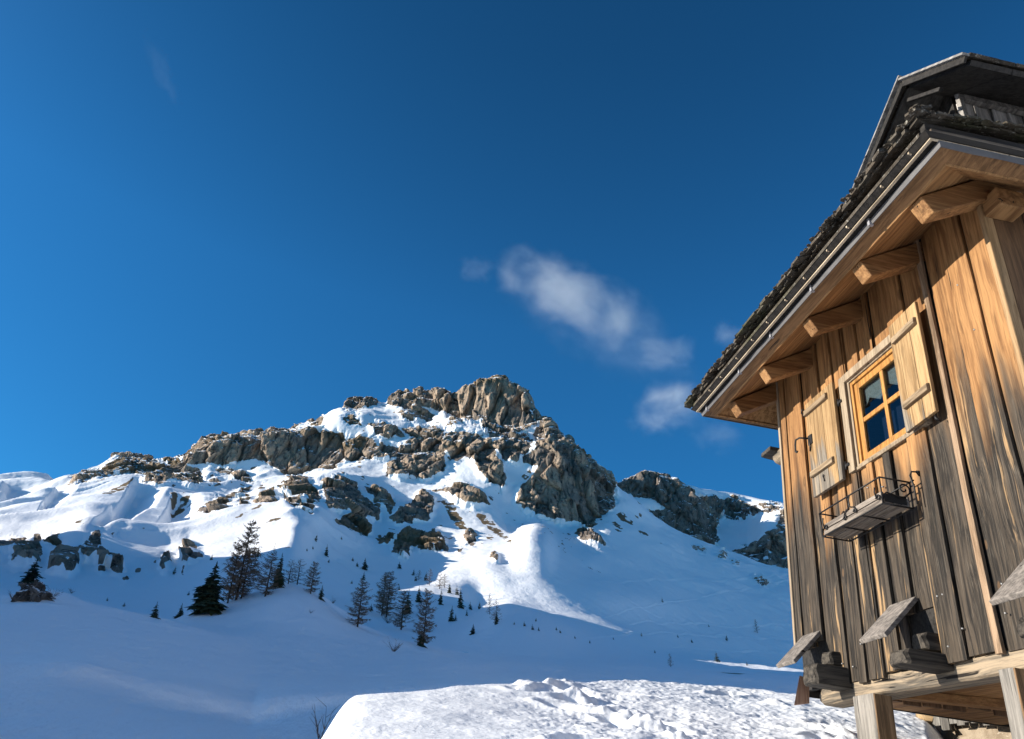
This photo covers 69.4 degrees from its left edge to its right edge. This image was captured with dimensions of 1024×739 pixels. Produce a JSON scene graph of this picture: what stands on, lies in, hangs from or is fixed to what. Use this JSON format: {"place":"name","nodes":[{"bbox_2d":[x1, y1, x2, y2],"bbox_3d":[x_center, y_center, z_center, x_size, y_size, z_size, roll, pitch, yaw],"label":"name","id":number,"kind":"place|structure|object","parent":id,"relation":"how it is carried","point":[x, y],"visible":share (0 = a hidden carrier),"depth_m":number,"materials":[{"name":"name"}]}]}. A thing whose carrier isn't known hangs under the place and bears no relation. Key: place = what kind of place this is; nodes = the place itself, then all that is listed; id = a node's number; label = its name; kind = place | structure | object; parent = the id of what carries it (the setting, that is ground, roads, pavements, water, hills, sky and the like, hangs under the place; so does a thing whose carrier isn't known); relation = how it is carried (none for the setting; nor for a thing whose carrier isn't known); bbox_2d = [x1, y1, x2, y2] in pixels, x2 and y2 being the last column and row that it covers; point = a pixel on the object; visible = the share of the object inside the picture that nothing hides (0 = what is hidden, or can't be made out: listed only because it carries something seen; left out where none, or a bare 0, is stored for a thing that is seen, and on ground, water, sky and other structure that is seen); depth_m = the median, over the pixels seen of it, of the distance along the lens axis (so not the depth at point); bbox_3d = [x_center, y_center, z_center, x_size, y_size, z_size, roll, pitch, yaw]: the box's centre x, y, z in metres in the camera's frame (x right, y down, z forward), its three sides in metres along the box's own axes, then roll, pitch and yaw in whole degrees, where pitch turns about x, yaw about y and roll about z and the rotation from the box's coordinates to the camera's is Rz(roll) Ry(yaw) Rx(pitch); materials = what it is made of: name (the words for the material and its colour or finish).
{"place":"outdoors","nodes":[
{"label":"outdoors","id":0,"kind":"place"},
{"bbox_2d":[0,374,802,675],"bbox_3d":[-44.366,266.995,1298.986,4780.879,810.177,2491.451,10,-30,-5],"label":"mountain","id":1,"kind":"structure","parent":0,"point":[511,499],"depth_m":665.04,"materials":[{"name":"white snow"}]},
{"bbox_2d":[17,559,45,585],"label":"spruce tree","id":2,"kind":"object","parent":1,"relation":"on","point":[30,577],"visible":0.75,"depth_m":248.94,"materials":[{"name":"green plant"}]},
{"bbox_2d":[272,553,285,587],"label":"spruce tree","id":3,"kind":"object","parent":1,"relation":"on","point":[280,581],"visible":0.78,"depth_m":124.33,"materials":[{"name":"green plant"}]},
{"bbox_2d":[289,559,305,584],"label":"larch tree","id":4,"kind":"object","parent":1,"relation":"on","point":[298,573],"visible":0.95,"depth_m":296.93,"materials":[{"name":"brown plant"}]},
{"bbox_2d":[362,558,367,569],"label":"spruce tree","id":5,"kind":"object","parent":1,"relation":"on","point":[364,564],"visible":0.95,"depth_m":483.21,"materials":[{"name":"green plant"}]},
{"bbox_2d":[374,572,393,614],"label":"larch tree","id":6,"kind":"object","parent":1,"relation":"on","point":[382,592],"visible":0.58,"depth_m":296.60,"materials":[{"name":"brown plant"}]},
{"bbox_2d":[378,612,393,622],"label":"shrub","id":7,"kind":"object","parent":1,"relation":"on","point":[386,619],"visible":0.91,"depth_m":272.51,"materials":[{"name":"brown plant"}]},
{"bbox_2d":[376,571,399,616],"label":"larch tree","id":8,"kind":"object","parent":1,"relation":"on","point":[385,603],"visible":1,"depth_m":291.53,"materials":[{"name":"brown plant"}]},
{"bbox_2d":[385,640,403,651],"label":"shrub","id":9,"kind":"object","parent":1,"relation":"on","point":[395,649],"visible":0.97,"depth_m":101.64,"materials":[{"name":"brown plant"}]},
{"bbox_2d":[390,590,416,629],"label":"larch tree","id":10,"kind":"object","parent":1,"relation":"on","point":[401,616],"visible":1,"depth_m":252.43,"materials":[{"name":"brown plant"}]},
{"bbox_2d":[403,589,411,613],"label":"spruce tree","id":11,"kind":"object","parent":1,"relation":"on","point":[407,608],"visible":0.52,"depth_m":301.17,"materials":[{"name":"green plant"}]},
{"bbox_2d":[415,586,422,602],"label":"spruce tree","id":12,"kind":"object","parent":1,"relation":"on","point":[418,598],"visible":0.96,"depth_m":337.43,"materials":[{"name":"green plant"}]},
{"bbox_2d":[426,568,434,584],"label":"larch tree","id":13,"kind":"object","parent":1,"relation":"on","point":[429,578],"visible":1,"depth_m":424.60,"materials":[{"name":"brown plant"}]},
{"bbox_2d":[435,572,444,588],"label":"larch tree","id":14,"kind":"object","parent":1,"relation":"on","point":[440,573],"visible":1,"depth_m":401.97,"materials":[{"name":"brown plant"}]},
{"bbox_2d":[437,589,443,604],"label":"spruce tree","id":15,"kind":"object","parent":1,"relation":"on","point":[440,600],"visible":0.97,"depth_m":342.33,"materials":[{"name":"green plant"}]},
{"bbox_2d":[439,573,448,587],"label":"larch tree","id":16,"kind":"object","parent":1,"relation":"on","point":[446,581],"visible":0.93,"depth_m":412.80,"materials":[{"name":"brown plant"}]},
{"bbox_2d":[448,608,454,621],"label":"spruce tree","id":17,"kind":"object","parent":1,"relation":"on","point":[452,619],"visible":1,"depth_m":281.34,"materials":[{"name":"green plant"}]},
{"bbox_2d":[457,589,465,609],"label":"spruce tree","id":18,"kind":"object","parent":1,"relation":"on","point":[460,603],"visible":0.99,"depth_m":337.54,"materials":[{"name":"green plant"}]},
{"bbox_2d":[485,593,494,613],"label":"larch tree","id":19,"kind":"object","parent":1,"relation":"on","point":[489,599],"visible":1,"depth_m":300.11,"materials":[{"name":"brown plant"}]},
{"bbox_2d":[491,602,501,622],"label":"larch tree","id":20,"kind":"object","parent":1,"relation":"on","point":[495,614],"visible":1,"depth_m":210.00,"materials":[{"name":"brown plant"}]},
{"bbox_2d":[0,582,914,738],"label":"snow field","id":21,"kind":"structure","parent":0,"point":[276,663],"depth_m":35.04,"materials":[{"name":"snow"}]},
{"bbox_2d":[10,579,55,601],"bbox_3d":[-36.288,17.090,56.494,3.091,2.120,3.118,10,-30,-5],"label":"boulder","id":22,"kind":"object","parent":21,"relation":"on","point":[35,591],"visible":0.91,"depth_m":55.69,"materials":[{"name":"grey stone"}]},
{"bbox_2d":[149,602,159,618],"bbox_3d":[-31.330,21.244,65.185,0.979,1.552,1.086,-21,-36,36],"label":"spruce tree","id":23,"kind":"object","parent":21,"relation":"on","point":[155,613],"visible":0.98,"depth_m":64.94,"materials":[{"name":"green plant"}]},
{"bbox_2d":[172,603,183,618],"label":"spruce tree","id":24,"kind":"object","parent":21,"relation":"on","point":[180,613],"visible":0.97,"depth_m":122.69,"materials":[{"name":"green plant"}]},
{"bbox_2d":[184,561,228,615],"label":"spruce tree","id":25,"kind":"object","parent":21,"relation":"on","point":[207,595],"visible":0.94,"depth_m":111.99,"materials":[{"name":"green plant"}]},
{"bbox_2d":[219,542,246,602],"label":"larch tree","id":26,"kind":"object","parent":21,"relation":"on","point":[233,586],"visible":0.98,"depth_m":121.19,"materials":[{"name":"brown plant"}]},
{"bbox_2d":[219,520,263,599],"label":"larch tree","id":27,"kind":"object","parent":21,"relation":"on","point":[248,550],"visible":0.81,"depth_m":123.97,"materials":[{"name":"brown plant"}]},
{"bbox_2d":[230,547,261,598],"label":"larch tree","id":28,"kind":"object","parent":21,"relation":"on","point":[243,580],"visible":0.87,"depth_m":122.91,"materials":[{"name":"brown plant"}]},
{"bbox_2d":[251,551,284,596],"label":"larch tree","id":29,"kind":"object","parent":21,"relation":"on","point":[261,580],"visible":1,"depth_m":120.15,"materials":[{"name":"brown plant"}]},
{"bbox_2d":[283,559,297,583],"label":"larch tree","id":30,"kind":"object","parent":21,"relation":"on","point":[290,571],"visible":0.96,"depth_m":128.88,"materials":[{"name":"brown plant"}]},
{"bbox_2d":[304,561,321,593],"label":"larch tree","id":31,"kind":"object","parent":21,"relation":"on","point":[312,570],"visible":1,"depth_m":126.10,"materials":[{"name":"brown plant"}]},
{"bbox_2d":[318,586,323,600],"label":"spruce tree","id":32,"kind":"object","parent":21,"relation":"on","point":[320,594],"visible":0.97,"depth_m":125.45,"materials":[{"name":"green plant"}]},
{"bbox_2d":[310,698,337,738],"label":"shrub","id":33,"kind":"object","parent":21,"relation":"on","point":[317,726],"visible":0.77,"depth_m":8.99,"materials":[{"name":"brown plant"}]},
{"bbox_2d":[345,579,373,626],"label":"larch tree","id":34,"kind":"object","parent":21,"relation":"on","point":[358,620],"visible":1,"depth_m":120.69,"materials":[{"name":"brown plant"}]},
{"bbox_2d":[416,628,426,647],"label":"spruce tree","id":35,"kind":"object","parent":21,"relation":"on","point":[420,644],"visible":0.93,"depth_m":118.84,"materials":[{"name":"green plant"}]},
{"bbox_2d":[412,588,436,646],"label":"larch tree","id":36,"kind":"object","parent":21,"relation":"on","point":[423,618],"visible":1,"depth_m":120.56,"materials":[{"name":"brown plant"}]},
{"bbox_2d":[0,0,1023,502],"label":"sky","id":37,"kind":"structure","parent":0,"point":[217,216],"materials":[{"name":"blue"}]},
{"bbox_2d":[322,678,942,738],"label":"snow bank","id":38,"kind":"structure","parent":0,"point":[550,708],"depth_m":5.30,"materials":[{"name":"white snow"}]},
{"bbox_2d":[684,52,1023,738],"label":"mountain hut","id":39,"kind":"object","parent":38,"relation":"on","point":[880,333],"visible":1,"depth_m":5.21,"materials":[{"name":"wood"}]},
{"bbox_2d":[819,470,919,541],"bbox_3d":[2.595,1.004,5.412,0.290,0.274,0.890,10,-30,-5],"label":"flower box","id":40,"kind":"object","parent":39,"relation":"attached to","point":[872,511],"visible":1,"depth_m":5.25,"materials":[{"name":"black metal"}]},
{"bbox_2d":[838,334,932,473],"bbox_3d":[2.898,0.237,5.736,0.139,0.870,0.980,10,-30,-5],"label":"window","id":41,"kind":"structure","parent":39,"relation":"in","point":[870,376],"depth_m":5.91,"materials":[{"name":"brown wood"}]},
{"bbox_2d":[916,714,1011,738],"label":"stone footing","id":42,"kind":"object","parent":38,"relation":"on","point":[946,728],"visible":0.29,"depth_m":6.85,"materials":[{"name":"beige stone"}]},
{"bbox_2d":[617,470,787,568],"bbox_3d":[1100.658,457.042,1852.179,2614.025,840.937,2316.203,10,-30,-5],"label":"mountain","id":43,"kind":"structure","parent":0,"point":[753,528],"depth_m":1794.78,"materials":[{"name":"grey stone"}]}
]}

